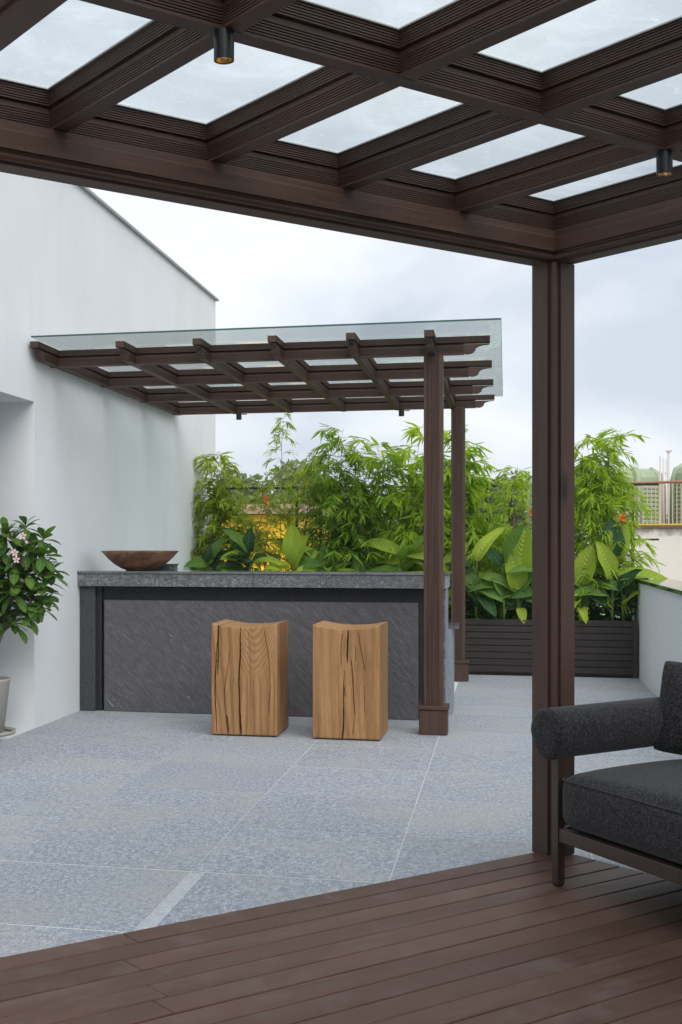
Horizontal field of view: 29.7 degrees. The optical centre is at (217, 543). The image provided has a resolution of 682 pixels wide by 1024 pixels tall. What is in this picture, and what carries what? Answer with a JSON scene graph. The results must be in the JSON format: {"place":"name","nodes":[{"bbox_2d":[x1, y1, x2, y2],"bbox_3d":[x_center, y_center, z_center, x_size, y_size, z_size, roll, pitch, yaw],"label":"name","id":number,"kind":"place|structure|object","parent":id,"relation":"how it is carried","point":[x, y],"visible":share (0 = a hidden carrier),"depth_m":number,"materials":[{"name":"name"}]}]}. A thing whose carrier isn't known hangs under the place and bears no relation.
{"place":"outdoors","nodes":[
{"label":"outdoors","id":0,"kind":"place"},
{"bbox_2d":[0,736,13,741],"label":"terrace building","id":1,"kind":"structure","parent":0,"point":[4,738],"depth_m":8.63,"materials":[{"name":"white paint"}]},
{"bbox_2d":[0,172,218,735],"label":"white building","id":2,"kind":"structure","parent":1,"relation":"on","point":[90,471],"depth_m":9.52,"materials":[{"name":"paint"}]},
{"bbox_2d":[632,578,681,696],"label":"parapet wall","id":3,"kind":"structure","parent":1,"relation":"on","point":[658,610],"depth_m":10.50,"materials":[{"name":"white paint"}]},
{"bbox_2d":[215,468,261,500],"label":"tree","id":4,"kind":"object","parent":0,"point":[246,479],"visible":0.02,"depth_m":49.30,"materials":[{"name":"green plant"}]},
{"bbox_2d":[219,504,328,570],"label":"yellow house","id":5,"kind":"structure","parent":0,"point":[259,515],"depth_m":30.47,"materials":[{"name":"paint"}]},
{"bbox_2d":[230,457,348,503],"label":"tree","id":6,"kind":"object","parent":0,"point":[286,469],"visible":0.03,"depth_m":49.66,"materials":[{"name":"green plant"}]},
{"bbox_2d":[276,459,322,484],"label":"tree","id":7,"kind":"object","parent":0,"point":[293,466],"depth_m":65.61,"materials":[{"name":"green plant"}]},
{"bbox_2d":[266,483,384,564],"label":"tree","id":8,"kind":"object","parent":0,"point":[284,492],"visible":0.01,"depth_m":42.73,"materials":[{"name":"green plant"}]},
{"bbox_2d":[0,674,681,956],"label":"terrace floor","id":9,"kind":"structure","parent":0,"point":[115,822],"depth_m":6.03,"materials":[{"name":"tile"}]},
{"bbox_2d":[0,516,69,736],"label":"potted plant","id":10,"kind":"object","parent":9,"relation":"on","point":[13,586],"visible":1,"depth_m":8.22,"materials":[{"name":"green plant"}]},
{"bbox_2d":[211,619,288,736],"bbox_3d":[0.222,0.883,8.513,0.435,0.733,0.475,0,0,12],"label":"stump stool","id":11,"kind":"object","parent":9,"relation":"on","point":[249,679],"visible":1,"depth_m":8.29,"materials":[{"name":"brown wood"}]},
{"bbox_2d":[30,318,502,735],"bbox_3d":[0.676,-0.064,10.113,3.088,2.624,4.133,0,0,13],"label":"bar canopy","id":12,"kind":"object","parent":9,"relation":"on","point":[436,392],"visible":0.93,"depth_m":9.44,"materials":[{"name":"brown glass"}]},
{"bbox_2d":[236,413,246,419],"bbox_3d":[0.227,-1.206,12.047,0.101,0.062,0.052,0,0,13],"label":"spotlight","id":13,"kind":"object","parent":12,"relation":"attached to","point":[238,416],"visible":1,"depth_m":12.03,"materials":[{"name":"black metal"}]},
{"bbox_2d":[399,409,409,415],"bbox_3d":[1.714,-1.206,11.710,0.101,0.062,0.052,0,0,13],"label":"spotlight","id":14,"kind":"object","parent":12,"relation":"attached to","point":[401,412],"visible":1,"depth_m":11.69,"materials":[{"name":"black metal"}]},
{"bbox_2d":[77,570,460,719],"bbox_3d":[0.404,0.725,9.620,2.782,1.048,0.855,0,0,13],"label":"stone bar","id":15,"kind":"object","parent":9,"relation":"on","point":[145,641],"visible":0.82,"depth_m":9.37,"materials":[{"name":"stone"}]},
{"bbox_2d":[101,550,177,570],"bbox_3d":[-0.588,0.126,9.668,0.588,0.150,0.588,0,0,13],"label":"wooden bowl","id":16,"kind":"object","parent":15,"relation":"on","point":[139,560],"visible":1,"depth_m":9.48,"materials":[{"name":"brown wood"}]},
{"bbox_2d":[155,564,178,569],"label":"stone block","id":17,"kind":"structure","parent":15,"relation":"on","point":[169,567],"depth_m":9.75,"materials":[{"name":"grey stone"}]},
{"bbox_2d":[0,852,681,1023],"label":"timber deck","id":18,"kind":"structure","parent":9,"relation":"on","point":[520,939],"depth_m":3.65,"materials":[{"name":"brown wood"}]},
{"bbox_2d":[0,0,681,855],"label":"pergola","id":19,"kind":"object","parent":18,"relation":"on","point":[82,126],"visible":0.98,"depth_m":3.86,"materials":[{"name":"brown wood"}]},
{"bbox_2d":[214,27,233,64],"bbox_3d":[0.015,-1.156,2.961,0.048,0.068,0.048,0,0,13],"label":"downlight","id":20,"kind":"object","parent":19,"relation":"attached to","point":[223,45],"visible":1,"depth_m":2.94,"materials":[{"name":"black metal"}]},
{"bbox_2d":[656,150,672,176],"bbox_3d":[1.357,-1.156,3.872,0.048,0.068,0.048,0,0,13],"label":"downlight","id":21,"kind":"object","parent":19,"relation":"attached to","point":[664,163],"visible":1,"depth_m":3.85,"materials":[{"name":"black metal"}]},
{"bbox_2d":[531,697,681,886],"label":"sofa","id":22,"kind":"object","parent":18,"relation":"on","point":[630,815],"visible":1,"depth_m":4.31,"materials":[{"name":"black fabric"}]},
{"bbox_2d":[653,661,681,754],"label":"throw pillow","id":23,"kind":"object","parent":22,"relation":"on","point":[669,740],"visible":0.94,"depth_m":4.64,"materials":[{"name":"grey fabric"}]},
{"bbox_2d":[313,620,387,740],"bbox_3d":[0.876,0.883,8.358,0.432,0.733,0.490,0,0,13],"label":"stump stool","id":24,"kind":"object","parent":9,"relation":"on","point":[350,681],"visible":1,"depth_m":8.13,"materials":[{"name":"brown wood"}]},
{"bbox_2d":[210,483,658,616],"bbox_3d":[2.103,0.325,12.976,4.540,1.910,0.027,0,0,13],"label":"railing","id":25,"kind":"object","parent":9,"relation":"on","point":[510,519],"visible":0.16,"depth_m":12.83,"materials":[{"name":"metal"}]},
{"bbox_2d":[448,616,637,677],"bbox_3d":[1.868,0.978,12.605,4.305,0.536,0.586,0,0,13],"label":"planter box","id":26,"kind":"object","parent":9,"relation":"on","point":[504,647],"visible":0.35,"depth_m":12.06,"materials":[{"name":"black wood"}]},
{"bbox_2d":[184,536,251,569],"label":"canna plant","id":27,"kind":"object","parent":26,"relation":"in","point":[215,550],"visible":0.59,"depth_m":12.81,"materials":[{"name":"green plant"}]},
{"bbox_2d":[190,451,273,569],"bbox_3d":[0.039,-0.106,13.127,1.184,1.734,0.878,0,0,13],"label":"bamboo","id":28,"kind":"object","parent":26,"relation":"in","point":[219,508],"visible":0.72,"depth_m":13.06,"materials":[{"name":"green plant"}]},
{"bbox_2d":[214,494,288,569],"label":"canna plant","id":29,"kind":"object","parent":26,"relation":"on","point":[246,546],"visible":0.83,"depth_m":12.74,"materials":[{"name":"green plant"}]},
{"bbox_2d":[262,413,297,566],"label":"bamboo","id":30,"kind":"object","parent":26,"relation":"in","point":[276,428],"visible":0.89,"depth_m":13.04,"materials":[{"name":"green plant"}]},
{"bbox_2d":[231,469,329,570],"bbox_3d":[0.630,-0.005,13.019,1.084,1.533,0.651,0,0,13],"label":"bamboo","id":31,"kind":"object","parent":26,"relation":"in","point":[265,534],"visible":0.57,"depth_m":12.95,"materials":[{"name":"green plant"}]},
{"bbox_2d":[263,523,336,574],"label":"canna plant","id":32,"kind":"object","parent":26,"relation":"in","point":[294,543],"visible":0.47,"depth_m":12.64,"materials":[{"name":"green plant"}]},
{"bbox_2d":[282,452,331,560],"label":"bamboo","id":33,"kind":"object","parent":26,"relation":"in","point":[291,500],"visible":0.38,"depth_m":12.96,"materials":[{"name":"green plant"}]},
{"bbox_2d":[296,544,354,570],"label":"canna plant","id":34,"kind":"object","parent":26,"relation":"on","point":[341,566],"visible":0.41,"depth_m":12.60,"materials":[{"name":"green plant"}]},
{"bbox_2d":[287,422,419,570],"bbox_3d":[1.371,-0.215,12.891,1.226,2.034,1.269,0,0,-30],"label":"bamboo","id":35,"kind":"object","parent":26,"relation":"in","point":[342,541],"visible":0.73,"depth_m":12.72,"materials":[{"name":"green plant"}]},
{"bbox_2d":[353,551,374,570],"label":"canna plant","id":36,"kind":"object","parent":26,"relation":"in","point":[355,565],"visible":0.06,"depth_m":12.56,"materials":[{"name":"green plant"}]},
{"bbox_2d":[353,534,423,570],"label":"canna plant","id":37,"kind":"object","parent":26,"relation":"in","point":[382,544],"visible":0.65,"depth_m":12.44,"materials":[{"name":"green plant"}]},
{"bbox_2d":[344,421,468,618],"bbox_3d":[1.899,-0.230,12.763,1.247,2.043,1.049,0,0,13],"label":"bamboo","id":38,"kind":"object","parent":26,"relation":"in","point":[408,533],"visible":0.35,"depth_m":12.64,"materials":[{"name":"green plant"}]},
{"bbox_2d":[208,545,636,620],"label":"undergrowth","id":39,"kind":"object","parent":26,"relation":"in","point":[593,615],"visible":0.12,"depth_m":12.30,"materials":[{"name":"green plant"}]},
{"bbox_2d":[407,542,478,607],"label":"canna plant","id":40,"kind":"object","parent":26,"relation":"in","point":[447,558],"visible":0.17,"depth_m":12.34,"materials":[{"name":"green plant"}]},
{"bbox_2d":[402,425,501,618],"bbox_3d":[2.371,-0.171,12.645,1.076,2.033,0.877,0,0,13],"label":"bamboo","id":41,"kind":"object","parent":26,"relation":"in","point":[471,497],"visible":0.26,"depth_m":12.51,"materials":[{"name":"green plant"}]},
{"bbox_2d":[445,525,515,618],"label":"canna plant","id":42,"kind":"object","parent":26,"relation":"in","point":[480,550],"visible":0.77,"depth_m":12.25,"materials":[{"name":"green plant"}]},
{"bbox_2d":[450,509,514,618],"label":"bamboo","id":43,"kind":"object","parent":26,"relation":"in","point":[487,531],"visible":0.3,"depth_m":12.48,"materials":[{"name":"green plant"}]},
{"bbox_2d":[469,523,527,618],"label":"canna plant","id":44,"kind":"object","parent":26,"relation":"in","point":[509,543],"visible":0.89,"depth_m":12.22,"materials":[{"name":"green plant"}]},
{"bbox_2d":[481,465,531,619],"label":"bamboo","id":45,"kind":"object","parent":26,"relation":"in","point":[504,515],"visible":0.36,"depth_m":12.50,"materials":[{"name":"green plant"}]},
{"bbox_2d":[482,527,531,623],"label":"canna plant","id":46,"kind":"object","parent":26,"relation":"in","point":[520,553],"visible":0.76,"depth_m":12.15,"materials":[{"name":"green plant"}]},
{"bbox_2d":[507,509,531,602],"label":"canna plant","id":47,"kind":"object","parent":26,"relation":"in","point":[528,591],"visible":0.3,"depth_m":12.13,"materials":[{"name":"green plant"}]},
{"bbox_2d":[574,544,596,623],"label":"canna plant","id":48,"kind":"object","parent":26,"relation":"in","point":[586,558],"visible":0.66,"depth_m":12.04,"materials":[{"name":"green plant"}]},
{"bbox_2d":[574,427,651,612],"bbox_3d":[3.636,-0.186,12.396,1.054,1.894,1.030,0,0,1],"label":"bamboo","id":49,"kind":"object","parent":26,"relation":"in","point":[587,466],"visible":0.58,"depth_m":12.25,"materials":[{"name":"green plant"}]},
{"bbox_2d":[585,578,648,620],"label":"canna plant","id":50,"kind":"object","parent":26,"relation":"on","point":[630,594],"visible":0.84,"depth_m":11.99,"materials":[{"name":"green plant"}]},
{"bbox_2d":[574,472,665,620],"bbox_3d":[3.832,0.063,12.297,0.942,1.587,0.840,0,0,-32],"label":"bamboo","id":51,"kind":"object","parent":26,"relation":"in","point":[611,503],"visible":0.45,"depth_m":12.19,"materials":[{"name":"green plant"}]},
{"bbox_2d":[574,512,667,620],"bbox_3d":[3.795,0.224,11.964,1.059,1.072,0.323,0,0,13],"label":"canna plant","id":52,"kind":"object","parent":26,"relation":"on","point":[608,558],"visible":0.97,"depth_m":11.98,"materials":[{"name":"green plant"}]},
{"bbox_2d":[0,0,681,521],"label":"sky","id":53,"kind":"structure","parent":0,"point":[261,272],"materials":[{"name":"white"}]},
{"bbox_2d":[388,479,503,530],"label":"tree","id":54,"kind":"object","parent":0,"point":[411,507],"depth_m":50.16,"materials":[{"name":"green plant"}]},
{"bbox_2d":[398,523,528,613],"bbox_3d":[7.726,4.802,39.306,5.895,10.915,5.631,0,0,37],"label":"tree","id":55,"kind":"object","parent":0,"point":[479,561],"depth_m":37.85,"materials":[{"name":"green plant"}]},
{"bbox_2d":[444,470,531,528],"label":"tree","id":56,"kind":"object","parent":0,"point":[518,518],"visible":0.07,"depth_m":46.65,"materials":[{"name":"green plant"}]},
{"bbox_2d":[574,526,681,615],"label":"neighbour wall","id":57,"kind":"structure","parent":0,"point":[668,546],"depth_m":20.90,"materials":[{"name":"beige paint"}]},
{"bbox_2d":[527,478,587,535],"bbox_3d":[6.308,-0.673,23.590,1.094,1.247,1.083,0,0,-21],"label":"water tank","id":58,"kind":"object","parent":57,"relation":"on","point":[529,518],"visible":0.07,"depth_m":23.55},
{"bbox_2d":[591,467,665,523],"bbox_3d":[7.380,-0.708,22.937,1.262,1.316,1.249,0,0,-21],"label":"water tank","id":59,"kind":"object","parent":57,"relation":"on","point":[649,474],"visible":0.2,"depth_m":22.39,"materials":[{"name":"green plastic"}]},
{"bbox_2d":[579,480,681,525],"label":"rusty railing","id":60,"kind":"object","parent":57,"relation":"on","point":[664,483],"visible":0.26,"depth_m":20.99,"materials":[{"name":"metal"}]},
{"bbox_2d":[659,450,671,523],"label":"vent pipes","id":61,"kind":"object","parent":57,"relation":"on","point":[667,473],"visible":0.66,"depth_m":21.74,"materials":[{"name":"plastic"}]},
{"bbox_2d":[670,463,681,523],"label":"water tank","id":62,"kind":"object","parent":57,"relation":"on","point":[676,475],"visible":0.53,"depth_m":22.57,"materials":[{"name":"green plastic"}]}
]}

